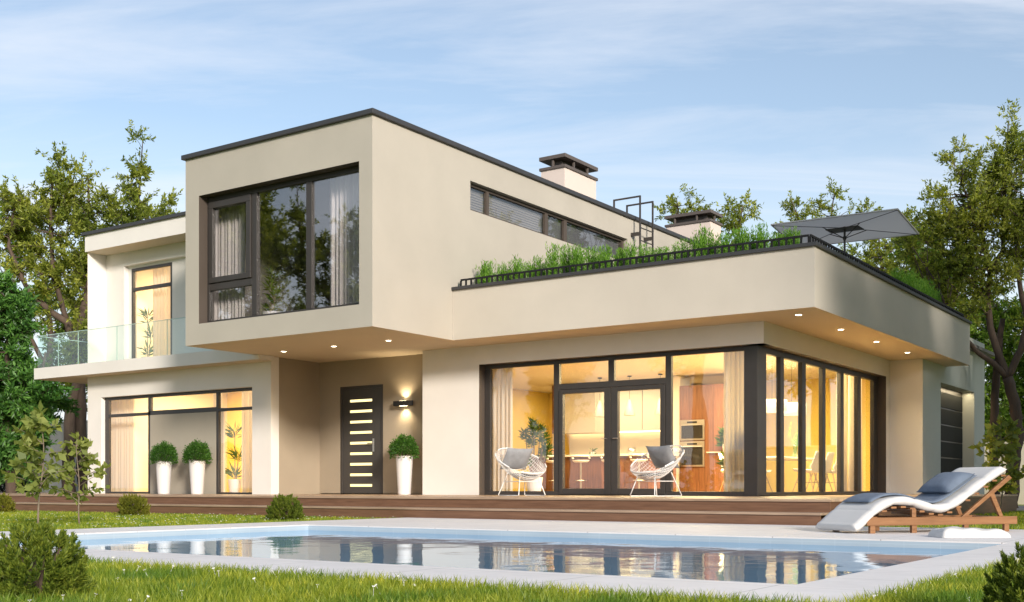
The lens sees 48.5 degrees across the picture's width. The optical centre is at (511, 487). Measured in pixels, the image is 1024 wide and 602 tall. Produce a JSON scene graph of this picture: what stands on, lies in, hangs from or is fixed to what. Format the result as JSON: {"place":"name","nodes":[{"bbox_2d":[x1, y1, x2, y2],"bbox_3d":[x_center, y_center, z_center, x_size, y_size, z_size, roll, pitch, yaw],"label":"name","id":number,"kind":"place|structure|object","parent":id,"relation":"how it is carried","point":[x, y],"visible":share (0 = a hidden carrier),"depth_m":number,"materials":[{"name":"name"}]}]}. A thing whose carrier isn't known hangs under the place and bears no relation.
{"place":"outdoors","nodes":[
{"label":"outdoors","id":0,"kind":"place"},
{"bbox_2d":[2,420,87,491],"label":"garden wall","id":1,"kind":"structure","parent":0,"point":[59,435],"depth_m":40.48,"materials":[{"name":"grey concrete"}]},
{"bbox_2d":[0,510,395,531],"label":"grass","id":2,"kind":"structure","parent":0,"point":[110,519],"depth_m":16.22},
{"bbox_2d":[20,530,968,584],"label":"pool water","id":3,"kind":"structure","parent":0,"point":[795,564],"depth_m":8.98,"materials":[{"name":"liquid"}]},
{"bbox_2d":[0,526,999,549],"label":"pool basin","id":4,"kind":"object","parent":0,"point":[935,545],"visible":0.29,"depth_m":11.38,"materials":[{"name":"tile"}]},
{"bbox_2d":[0,554,1019,601],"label":"grass","id":5,"kind":"structure","parent":0,"point":[158,582],"depth_m":4.85,"materials":[{"name":"plant"}]},
{"bbox_2d":[0,518,1023,601],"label":"pool paving","id":6,"kind":"structure","parent":0,"point":[872,580],"depth_m":7.00,"materials":[{"name":"white stone"}]},
{"bbox_2d":[815,467,1016,533],"bbox_3d":[4.128,0.121,11.590,1.975,0.660,0.680,0,0,-19],"label":"sun lounger","id":7,"kind":"object","parent":6,"relation":"on","point":[851,516],"visible":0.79,"depth_m":11.37,"materials":[{"name":"white fabric"}]},
{"bbox_2d":[842,475,976,503],"bbox_3d":[4.051,0.022,11.590,1.300,0.290,0.470,0,0,-19],"label":"lounger pad","id":8,"kind":"object","parent":7,"relation":"on","point":[871,497],"visible":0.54,"depth_m":11.46,"materials":[{"name":"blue fabric"}]},
{"bbox_2d":[917,472,973,493],"bbox_3d":[4.461,-0.043,11.708,0.380,0.154,0.500,-31,10,-17],"label":"pillow","id":9,"kind":"object","parent":8,"relation":"on","point":[944,482],"visible":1,"depth_m":11.58,"materials":[{"name":"blue fabric"}]},
{"bbox_2d":[928,526,1010,537],"bbox_3d":[4.120,0.405,10.267,0.630,0.092,0.410,0,0,-2],"label":"towel","id":10,"kind":"object","parent":6,"relation":"on","point":[953,532],"visible":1,"depth_m":10.09,"materials":[{"name":"white fabric"}]},
{"bbox_2d":[0,498,1023,601],"bbox_3d":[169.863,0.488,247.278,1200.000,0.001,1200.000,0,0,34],"label":"lawn","id":11,"kind":"structure","parent":0,"point":[882,526],"depth_m":14.44,"materials":[{"name":"plant"}]},
{"bbox_2d":[0,492,16,511],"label":"pine shrub","id":12,"kind":"object","parent":11,"relation":"on","point":[7,502],"visible":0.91,"depth_m":21.18,"materials":[{"name":"green plant"}]},
{"bbox_2d":[0,473,45,491],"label":"shrub","id":13,"kind":"object","parent":11,"relation":"on","point":[3,486],"visible":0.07,"depth_m":32.30,"materials":[{"name":"green plant"}]},
{"bbox_2d":[0,401,68,523],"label":"young tree","id":14,"kind":"object","parent":11,"relation":"on","point":[37,420],"visible":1,"depth_m":13.21,"materials":[{"name":"green plant"}]},
{"bbox_2d":[0,268,80,492],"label":"tree","id":15,"kind":"object","parent":11,"relation":"on","point":[23,391],"visible":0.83,"depth_m":28.70,"materials":[{"name":"green plant"}]},
{"bbox_2d":[0,208,87,411],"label":"tree","id":16,"kind":"object","parent":11,"relation":"on","point":[52,352],"visible":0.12,"depth_m":45.84,"materials":[{"name":"green plant"}]},
{"bbox_2d":[0,518,97,600],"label":"pine shrub","id":17,"kind":"object","parent":11,"relation":"on","point":[62,568],"visible":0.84,"depth_m":4.73,"materials":[{"name":"green plant"}]},
{"bbox_2d":[45,432,110,523],"bbox_3d":[-5.455,-0.108,14.404,0.778,1.194,0.662,0,0,0],"label":"young tree","id":18,"kind":"object","parent":11,"relation":"on","point":[85,444],"visible":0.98,"depth_m":14.36,"materials":[{"name":"green plant"}]},
{"bbox_2d":[0,119,183,491],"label":"tree","id":19,"kind":"object","parent":11,"relation":"on","point":[26,219],"visible":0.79,"depth_m":32.70,"materials":[{"name":"green plant"}]},
{"bbox_2d":[50,200,178,413],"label":"tree","id":20,"kind":"object","parent":11,"relation":"on","point":[84,360],"visible":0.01,"depth_m":43.56,"materials":[{"name":"green plant"}]},
{"bbox_2d":[113,493,150,515],"bbox_3d":[-6.333,0.316,18.956,0.607,0.466,0.604,0,0,-24],"label":"pine shrub","id":21,"kind":"object","parent":11,"relation":"on","point":[133,504],"visible":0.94,"depth_m":18.85,"materials":[{"name":"green plant"}]},
{"bbox_2d":[265,493,304,520],"bbox_3d":[-3.257,0.319,16.300,0.588,0.474,0.622,0,0,-9],"label":"pine shrub","id":22,"kind":"object","parent":11,"relation":"on","point":[282,505],"visible":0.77,"depth_m":16.19,"materials":[{"name":"green plant"}]},
{"bbox_2d":[0,492,1017,525],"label":"wooden deck","id":23,"kind":"structure","parent":11,"relation":"on","point":[813,510],"depth_m":16.50,"materials":[{"name":"wood"}]},
{"bbox_2d":[149,440,178,493],"bbox_3d":[-7.524,-0.437,24.532,0.621,1.172,0.666,0,0,5],"label":"planter","id":24,"kind":"object","parent":23,"relation":"on","point":[167,452],"visible":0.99,"depth_m":24.43,"materials":[{"name":"ceramic"}]},
{"bbox_2d":[181,438,212,493],"bbox_3d":[-6.625,-0.447,23.933,0.657,1.191,0.628,0,0,-22],"label":"planter","id":25,"kind":"object","parent":23,"relation":"on","point":[197,470],"visible":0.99,"depth_m":23.82,"materials":[{"name":"ceramic"}]},
{"bbox_2d":[387,433,419,494],"bbox_3d":[-2.121,-0.459,22.334,0.681,1.215,0.680,0,0,34],"label":"planter","id":26,"kind":"object","parent":23,"relation":"on","point":[404,446],"visible":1,"depth_m":22.19,"materials":[{"name":"ceramic"}]},
{"bbox_2d":[494,447,546,495],"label":"wire chair","id":27,"kind":"object","parent":23,"relation":"on","point":[522,475],"visible":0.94,"depth_m":18.52,"materials":[{"name":"white"}]},
{"bbox_2d":[499,448,533,469],"bbox_3d":[0.076,-0.466,18.760,0.540,0.420,0.165,0,32,-36],"label":"pillow","id":28,"kind":"object","parent":27,"relation":"on","point":[515,458],"visible":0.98,"depth_m":18.67,"materials":[{"name":"grey fabric"}]},
{"bbox_2d":[630,445,684,496],"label":"wire chair","id":29,"kind":"object","parent":23,"relation":"on","point":[648,474],"visible":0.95,"depth_m":17.49,"materials":[{"name":"white"}]},
{"bbox_2d":[646,445,678,468],"bbox_3d":[2.341,-0.466,17.675,0.165,0.420,0.540,-38,21,-30],"label":"pillow","id":30,"kind":"object","parent":29,"relation":"on","point":[661,456],"visible":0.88,"depth_m":17.58,"materials":[{"name":"grey fabric"}]},
{"bbox_2d":[34,108,994,501],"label":"house","id":31,"kind":"structure","parent":11,"relation":"on","point":[440,216],"depth_m":21.59,"materials":[{"name":"beige paint"}]},
{"bbox_2d":[111,399,134,491],"bbox_3d":[-9.129,-1.116,26.581,0.950,2.470,0.115,0,0,34],"label":"curtain","id":32,"kind":"object","parent":31,"relation":"hanging from","point":[122,454],"visible":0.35,"depth_m":26.53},
{"bbox_2d":[136,272,136,357],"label":"curtain","id":33,"kind":"object","parent":31,"relation":"hanging from","point":[136,316],"visible":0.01,"depth_m":26.86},
{"bbox_2d":[137,307,152,357],"bbox_3d":[-8.640,-3.586,26.995,0.696,1.510,0.601,0,0,34],"label":"houseplant","id":34,"kind":"object","parent":31,"relation":"on","point":[143,313],"visible":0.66,"depth_m":26.99,"materials":[{"name":"green plant"}]},
{"bbox_2d":[132,262,171,358],"bbox_3d":[-8.280,-3.961,26.200,1.460,2.280,0.065,0,0,34],"label":"balcony door","id":35,"kind":"structure","parent":31,"relation":"in","point":[134,289],"depth_m":26.38,"materials":[{"name":"brown metal"}]},
{"bbox_2d":[153,266,169,355],"bbox_3d":[-8.077,-4.076,26.320,0.720,2.450,0.115,0,0,34],"label":"curtain","id":36,"kind":"object","parent":31,"relation":"hanging from","point":[161,303],"visible":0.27,"depth_m":26.32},
{"bbox_2d":[105,387,251,493],"bbox_3d":[-7.336,-0.959,24.917,5.010,2.216,0.070,0,0,34],"label":"wing window","id":37,"kind":"structure","parent":31,"relation":"in","point":[217,409],"depth_m":25.11,"materials":[{"name":"brown metal"}]},
{"bbox_2d":[214,203,244,319],"bbox_3d":[-5.340,-4.136,21.455,0.860,2.630,0.115,0,0,34],"label":"curtain","id":38,"kind":"object","parent":31,"relation":"hanging from","point":[229,242],"visible":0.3,"depth_m":21.42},
{"bbox_2d":[225,424,241,491],"bbox_3d":[-6.011,-0.659,24.787,0.750,1.575,0.592,0,0,11],"label":"houseplant","id":39,"kind":"object","parent":31,"relation":"on","point":[234,484],"visible":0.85,"depth_m":24.74,"materials":[{"name":"green plant"}]},
{"bbox_2d":[242,391,251,491],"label":"curtain","id":40,"kind":"object","parent":31,"relation":"hanging from","point":[246,445],"visible":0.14,"depth_m":24.18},
{"bbox_2d":[260,265,283,313],"bbox_3d":[-4.418,-3.463,20.941,0.552,1.323,0.501,0,0,34],"label":"houseplant","id":41,"kind":"object","parent":31,"relation":"on","point":[271,282],"visible":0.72,"depth_m":20.90,"materials":[{"name":"green plant"}]},
{"bbox_2d":[207,166,358,322],"bbox_3d":[-4.057,-4.228,20.202,3.983,2.380,0.110,0,0,34],"label":"upper window","id":42,"kind":"structure","parent":31,"relation":"in","point":[251,197],"depth_m":20.61,"materials":[{"name":"brown metal"}]},
{"bbox_2d":[330,173,358,305],"bbox_3d":[-2.743,-4.136,19.672,1.100,2.630,0.116,0,0,34],"label":"curtain","id":43,"kind":"object","parent":31,"relation":"hanging from","point":[344,239],"visible":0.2,"depth_m":19.79,"materials":[{"name":"fabric"}]},
{"bbox_2d":[340,384,382,493],"bbox_3d":[-3.116,-0.978,23.571,1.190,2.253,0.111,0,0,34],"label":"front door","id":44,"kind":"structure","parent":31,"relation":"in","point":[361,407],"depth_m":23.59,"materials":[{"name":"brown metal"}]},
{"bbox_2d":[393,400,412,405],"bbox_3d":[-2.170,-1.681,22.822,0.460,0.108,0.135,0,0,34],"label":"wall lamp","id":45,"kind":"object","parent":31,"relation":"attached to","point":[404,403],"visible":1,"depth_m":22.74,"materials":[{"name":"black"}]},
{"bbox_2d":[478,258,495,283],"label":"feathery plant","id":46,"kind":"object","parent":31,"relation":"on","point":[485,272],"visible":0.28,"depth_m":20.72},
{"bbox_2d":[489,263,504,281],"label":"feathery plant","id":47,"kind":"object","parent":31,"relation":"on","point":[498,272],"visible":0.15,"depth_m":20.68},
{"bbox_2d":[493,368,512,490],"bbox_3d":[-0.188,-1.216,21.556,0.480,2.670,0.115,0,0,34],"label":"curtain","id":48,"kind":"object","parent":31,"relation":"hanging from","point":[502,407],"visible":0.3,"depth_m":21.54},
{"bbox_2d":[499,260,511,280],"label":"feathery plant","id":49,"kind":"object","parent":31,"relation":"on","point":[503,272],"visible":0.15,"depth_m":20.63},
{"bbox_2d":[507,254,523,279],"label":"feathery plant","id":50,"kind":"object","parent":31,"relation":"on","point":[514,264],"visible":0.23,"depth_m":20.36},
{"bbox_2d":[511,262,529,278],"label":"feathery plant","id":51,"kind":"object","parent":31,"relation":"on","point":[519,268],"visible":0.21,"depth_m":20.25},
{"bbox_2d":[518,417,553,490],"bbox_3d":[0.467,-0.635,22.305,0.617,1.528,0.771,0,0,-20],"label":"houseplant","id":52,"kind":"object","parent":31,"relation":"on","point":[533,426],"visible":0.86,"depth_m":22.18,"materials":[{"name":"green plant"}]},
{"bbox_2d":[531,254,544,276],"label":"feathery plant","id":53,"kind":"object","parent":31,"relation":"on","point":[536,265],"visible":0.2,"depth_m":20.23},
{"bbox_2d":[470,183,623,257],"bbox_3d":[0.785,-5.381,23.537,0.160,0.540,6.010,0,0,34],"label":"strip window","id":54,"kind":"structure","parent":31,"relation":"in","point":[552,225],"depth_m":23.62,"materials":[{"name":"grey"}]},
{"bbox_2d":[545,455,553,490],"bbox_3d":[0.984,-0.306,26.775,0.430,0.870,0.429,0,0,-10],"label":"bar stool","id":55,"kind":"object","parent":31,"relation":"on","point":[549,461],"visible":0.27,"depth_m":26.72,"materials":[{"name":"white"}]},
{"bbox_2d":[544,242,564,274],"bbox_3d":[0.728,-3.821,19.879,0.386,0.949,0.312,0,0,-20],"label":"feathery plant","id":56,"kind":"object","parent":31,"relation":"on","point":[553,261],"visible":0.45,"depth_m":19.84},
{"bbox_2d":[559,242,570,272],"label":"feathery plant","id":57,"kind":"object","parent":31,"relation":"on","point":[564,259],"visible":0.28,"depth_m":19.96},
{"bbox_2d":[568,245,581,271],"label":"feathery plant","id":58,"kind":"object","parent":31,"relation":"on","point":[576,247],"visible":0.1,"depth_m":19.79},
{"bbox_2d":[552,385,603,434],"bbox_3d":[1.704,-1.961,28.663,1.250,1.220,0.620,0,0,34],"label":"tall cupboard","id":59,"kind":"object","parent":31,"relation":"attached to","point":[580,410],"visible":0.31,"depth_m":28.33,"materials":[{"name":"beige"}]},
{"bbox_2d":[570,244,587,271],"bbox_3d":[1.161,-3.755,19.558,0.351,0.885,0.429,0,0,-40],"label":"feathery plant","id":60,"kind":"object","parent":31,"relation":"on","point":[579,259],"visible":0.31,"depth_m":19.49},
{"bbox_2d":[571,455,590,487],"bbox_3d":[1.589,-0.306,26.360,0.430,0.870,0.429,0,0,-22],"label":"bar stool","id":61,"kind":"object","parent":31,"relation":"on","point":[580,462],"visible":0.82,"depth_m":26.29,"materials":[{"name":"white"}]},
{"bbox_2d":[559,387,610,493],"bbox_3d":[1.296,-0.811,20.232,1.065,1.880,0.139,0,0,34],"label":"terrace door","id":62,"kind":"structure","parent":31,"relation":"in","point":[607,390],"depth_m":20.14,"materials":[{"name":"brown metal"}]},
{"bbox_2d":[583,246,599,270],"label":"feathery plant","id":63,"kind":"object","parent":31,"relation":"on","point":[590,256],"visible":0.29,"depth_m":19.55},
{"bbox_2d":[594,378,603,416],"bbox_3d":[2.081,-2.131,26.960,0.280,0.920,0.280,0,0,34],"label":"pendant lamp","id":64,"kind":"object","parent":31,"relation":"hanging from","point":[599,411],"visible":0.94,"depth_m":26.89,"materials":[{"name":"white"}]},
{"bbox_2d":[596,244,615,267],"bbox_3d":[1.590,-3.735,19.264,0.353,0.806,0.322,0,0,13],"label":"feathery plant","id":65,"kind":"object","parent":31,"relation":"on","point":[606,256],"visible":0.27,"depth_m":19.21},
{"bbox_2d":[609,245,627,266],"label":"feathery plant","id":66,"kind":"object","parent":31,"relation":"on","point":[616,257],"visible":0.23,"depth_m":19.28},
{"bbox_2d":[623,238,635,264],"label":"feathery plant","id":67,"kind":"object","parent":31,"relation":"on","point":[631,253],"visible":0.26,"depth_m":19.08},
{"bbox_2d":[624,376,634,415],"bbox_3d":[2.740,-2.131,26.507,0.280,0.920,0.280,0,0,34],"label":"pendant lamp","id":68,"kind":"object","parent":31,"relation":"hanging from","point":[629,410],"visible":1,"depth_m":26.44,"materials":[{"name":"white"}]},
{"bbox_2d":[569,384,700,454],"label":"kitchen units","id":69,"kind":"object","parent":31,"relation":"on","point":[639,431],"visible":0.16,"depth_m":29.67,"materials":[{"name":"beige"}]},
{"bbox_2d":[611,384,664,494],"bbox_3d":[2.174,-0.811,19.629,1.045,1.880,0.139,0,0,34],"label":"terrace door","id":70,"kind":"structure","parent":31,"relation":"in","point":[615,391],"depth_m":19.84,"materials":[{"name":"brown metal"}]},
{"bbox_2d":[629,454,648,487],"bbox_3d":[2.842,-0.306,25.499,0.430,0.870,0.429,0,0,-22],"label":"bar stool","id":71,"kind":"object","parent":31,"relation":"on","point":[633,460],"visible":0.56,"depth_m":25.40,"materials":[{"name":"white"}]},
{"bbox_2d":[634,243,647,263],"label":"feathery plant","id":72,"kind":"object","parent":31,"relation":"on","point":[641,249],"visible":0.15,"depth_m":19.12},
{"bbox_2d":[656,245,673,260],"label":"feathery plant","id":73,"kind":"object","parent":31,"relation":"on","point":[660,251],"visible":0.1,"depth_m":18.71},
{"bbox_2d":[676,237,690,258],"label":"feathery plant","id":74,"kind":"object","parent":31,"relation":"on","point":[685,248],"visible":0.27,"depth_m":18.66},
{"bbox_2d":[689,223,711,256],"bbox_3d":[3.074,-3.793,18.405,0.365,0.898,0.403,0,0,45],"label":"feathery plant","id":75,"kind":"object","parent":31,"relation":"on","point":[701,244],"visible":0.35,"depth_m":18.35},
{"bbox_2d":[703,228,720,254],"bbox_3d":[3.238,-3.765,18.386,0.303,0.857,0.300,0,0,30],"label":"feathery plant","id":76,"kind":"object","parent":31,"relation":"on","point":[712,239],"visible":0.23,"depth_m":18.36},
{"bbox_2d":[716,230,734,253],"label":"feathery plant","id":77,"kind":"object","parent":31,"relation":"on","point":[725,250],"visible":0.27,"depth_m":18.04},
{"bbox_2d":[724,351,743,491],"bbox_3d":[3.736,-1.216,18.861,0.480,2.670,0.115,0,0,34],"label":"curtain","id":78,"kind":"object","parent":31,"relation":"hanging from","point":[733,421],"visible":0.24,"depth_m":18.89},
{"bbox_2d":[732,226,744,251],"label":"feathery plant","id":79,"kind":"object","parent":31,"relation":"on","point":[736,239],"visible":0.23,"depth_m":18.04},
{"bbox_2d":[733,224,755,250],"bbox_3d":[3.671,-3.746,17.918,0.376,0.823,0.257,0,0,11],"label":"feathery plant","id":80,"kind":"object","parent":31,"relation":"on","point":[746,237],"visible":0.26,"depth_m":17.91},
{"bbox_2d":[754,222,769,248],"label":"feathery plant","id":81,"kind":"object","parent":31,"relation":"on","point":[760,245],"visible":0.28,"depth_m":17.65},
{"bbox_2d":[766,399,786,412],"bbox_3d":[5.301,-2.061,23.171,0.600,1.060,0.600,0,0,34],"label":"drum lamp","id":82,"kind":"object","parent":31,"relation":"hanging from","point":[770,405],"visible":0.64,"depth_m":22.90,"materials":[{"name":"white"}]},
{"bbox_2d":[768,228,785,246],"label":"feathery plant","id":83,"kind":"object","parent":31,"relation":"on","point":[775,242],"visible":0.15,"depth_m":17.79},
{"bbox_2d":[766,456,812,460],"bbox_3d":[5.584,-0.238,23.583,1.100,0.737,2.500,0,0,34],"label":"dining table","id":84,"kind":"object","parent":31,"relation":"on","point":[773,458],"visible":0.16,"depth_m":23.29,"materials":[{"name":"beige"}]},
{"bbox_2d":[788,423,797,456],"bbox_3d":[5.919,-1.015,23.803,0.335,0.817,0.261,0,0,34],"label":"houseplant","id":85,"kind":"object","parent":84,"relation":"on","point":[796,442],"visible":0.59,"depth_m":23.80,"materials":[{"name":"green plant"}]},
{"bbox_2d":[779,225,800,245],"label":"feathery plant","id":86,"kind":"object","parent":31,"relation":"on","point":[786,233],"visible":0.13,"depth_m":17.51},
{"bbox_2d":[784,365,797,415],"bbox_3d":[5.924,-2.061,24.077,0.600,1.060,0.600,0,0,34],"label":"drum lamp","id":87,"kind":"object","parent":31,"relation":"hanging from","point":[792,408],"visible":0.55,"depth_m":23.80,"materials":[{"name":"white"}]},
{"bbox_2d":[783,226,803,244],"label":"feathery plant","id":88,"kind":"object","parent":31,"relation":"on","point":[790,241],"visible":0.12,"depth_m":17.39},
{"bbox_2d":[792,451,818,491],"bbox_3d":[5.880,-0.286,22.530,0.540,0.837,0.477,0,0,34],"label":"dining chair","id":89,"kind":"object","parent":31,"relation":"on","point":[814,466],"visible":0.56,"depth_m":22.35,"materials":[{"name":"white"}]},
{"bbox_2d":[806,452,834,491],"bbox_3d":[6.277,-0.286,23.107,0.540,0.837,0.477,0,0,34],"label":"dining chair","id":90,"kind":"object","parent":31,"relation":"on","point":[829,458],"visible":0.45,"depth_m":22.98,"materials":[{"name":"white"}]},
{"bbox_2d":[816,462,835,491],"bbox_3d":[6.644,-0.286,23.643,0.540,0.837,0.477,0,0,34],"label":"dining chair","id":91,"kind":"object","parent":31,"relation":"on","point":[833,471],"visible":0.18,"depth_m":23.44,"materials":[{"name":"white"}]},
{"bbox_2d":[836,374,846,490],"bbox_3d":[6.547,-1.216,22.563,0.115,2.670,0.510,0,0,34],"label":"curtain","id":92,"kind":"object","parent":31,"relation":"hanging from","point":[845,432],"visible":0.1,"depth_m":22.68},
{"bbox_2d":[771,208,918,251],"bbox_3d":[6.715,-4.396,22.951,2.556,2.190,1.516,0,0,34],"label":"parasol","id":93,"kind":"object","parent":31,"relation":"on","point":[870,225],"visible":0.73,"depth_m":22.84,"materials":[{"name":"grey fabric"}]},
{"bbox_2d":[848,375,861,490],"bbox_3d":[7.026,-1.216,23.260,0.115,2.670,0.800,0,0,34],"label":"curtain","id":94,"kind":"object","parent":31,"relation":"hanging from","point":[850,433],"visible":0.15,"depth_m":23.01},
{"bbox_2d":[889,265,904,281],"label":"feathery plant","id":95,"kind":"object","parent":31,"relation":"on","point":[899,278],"visible":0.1,"depth_m":22.37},
{"bbox_2d":[905,267,918,289],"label":"feathery plant","id":96,"kind":"object","parent":31,"relation":"on","point":[913,280],"visible":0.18,"depth_m":22.67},
{"bbox_2d":[919,277,927,294],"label":"feathery plant","id":97,"kind":"object","parent":31,"relation":"on","point":[923,289],"visible":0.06,"depth_m":23.36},
{"bbox_2d":[941,387,961,472],"bbox_3d":[9.959,-0.899,26.132,0.065,2.753,3.156,0,0,34],"label":"garage door","id":98,"kind":"structure","parent":31,"relation":"in","point":[951,400],"depth_m":26.48,"materials":[{"name":"grey metal"}]},
{"bbox_2d":[654,183,763,243],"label":"tree","id":99,"kind":"object","parent":11,"relation":"on","point":[737,210],"visible":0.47,"depth_m":47.76,"materials":[{"name":"green plant"}]},
{"bbox_2d":[768,177,856,253],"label":"tree","id":100,"kind":"object","parent":11,"relation":"on","point":[791,204],"visible":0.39,"depth_m":45.84,"materials":[{"name":"green plant"}]},
{"bbox_2d":[837,197,979,299],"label":"tree","id":101,"kind":"object","parent":11,"relation":"on","point":[875,253],"visible":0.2,"depth_m":41.73,"materials":[{"name":"green plant"}]},
{"bbox_2d":[888,219,983,337],"bbox_3d":[14.198,-4.242,37.922,2.998,9.714,2.453,0,0,0],"label":"tree","id":102,"kind":"object","parent":11,"relation":"on","point":[916,256],"visible":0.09,"depth_m":37.76,"materials":[{"name":"green plant"}]},
{"bbox_2d":[890,98,1023,507],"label":"tree","id":103,"kind":"object","parent":11,"relation":"on","point":[966,225],"visible":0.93,"depth_m":25.79,"materials":[{"name":"green plant"}]},
{"bbox_2d":[954,271,1023,440],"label":"tree","id":104,"kind":"object","parent":11,"relation":"on","point":[1004,310],"visible":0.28,"depth_m":40.41,"materials":[{"name":"green plant"}]},
{"bbox_2d":[968,414,1023,508],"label":"young tree","id":105,"kind":"object","parent":11,"relation":"on","point":[999,449],"visible":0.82,"depth_m":16.99,"materials":[{"name":"green plant"}]},
{"bbox_2d":[982,541,1023,601],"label":"pine shrub","id":106,"kind":"object","parent":11,"relation":"on","point":[999,587],"visible":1,"depth_m":3.81,"materials":[{"name":"green plant"}]},
{"bbox_2d":[0,0,1023,421],"label":"sky","id":107,"kind":"structure","parent":0,"point":[770,98],"materials":[{"name":"blue"}]},
{"bbox_2d":[530,453,678,490],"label":"kitchen island","id":108,"kind":"structure","parent":0,"point":[593,471],"depth_m":26.81,"materials":[{"name":"brown wood"}]},
{"bbox_2d":[673,376,723,491],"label":"oven wall","id":109,"kind":"structure","parent":0,"point":[697,402],"depth_m":26.12,"materials":[{"name":"brown wood"}]},
{"bbox_2d":[680,441,704,466],"bbox_3d":[4.149,-0.761,26.218,0.610,0.580,0.079,0,0,34],"label":"oven","id":110,"kind":"object","parent":109,"relation":"in","point":[693,454],"visible":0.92,"depth_m":26.19,"materials":[{"name":"silver metal"}]},
{"bbox_2d":[680,419,704,440],"bbox_3d":[4.149,-1.316,26.218,0.610,0.470,0.079,0,0,34],"label":"oven","id":111,"kind":"object","parent":109,"relation":"in","point":[692,429],"visible":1,"depth_m":26.20,"materials":[{"name":"silver metal"}]},
{"bbox_2d":[714,427,723,450],"bbox_3d":[4.800,-1.141,25.527,0.482,0.670,0.635,0,0,-24],"label":"houseplant","id":112,"kind":"object","parent":109,"relation":"on","point":[721,439],"visible":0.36,"depth_m":25.55,"materials":[{"name":"green plant"}]},
{"bbox_2d":[864,510,1023,529],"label":"grass","id":113,"kind":"structure","parent":0,"point":[1020,522],"depth_m":13.85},
{"bbox_2d":[985,442,1023,503],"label":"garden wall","id":114,"kind":"structure","parent":0,"point":[1021,498],"depth_m":32.00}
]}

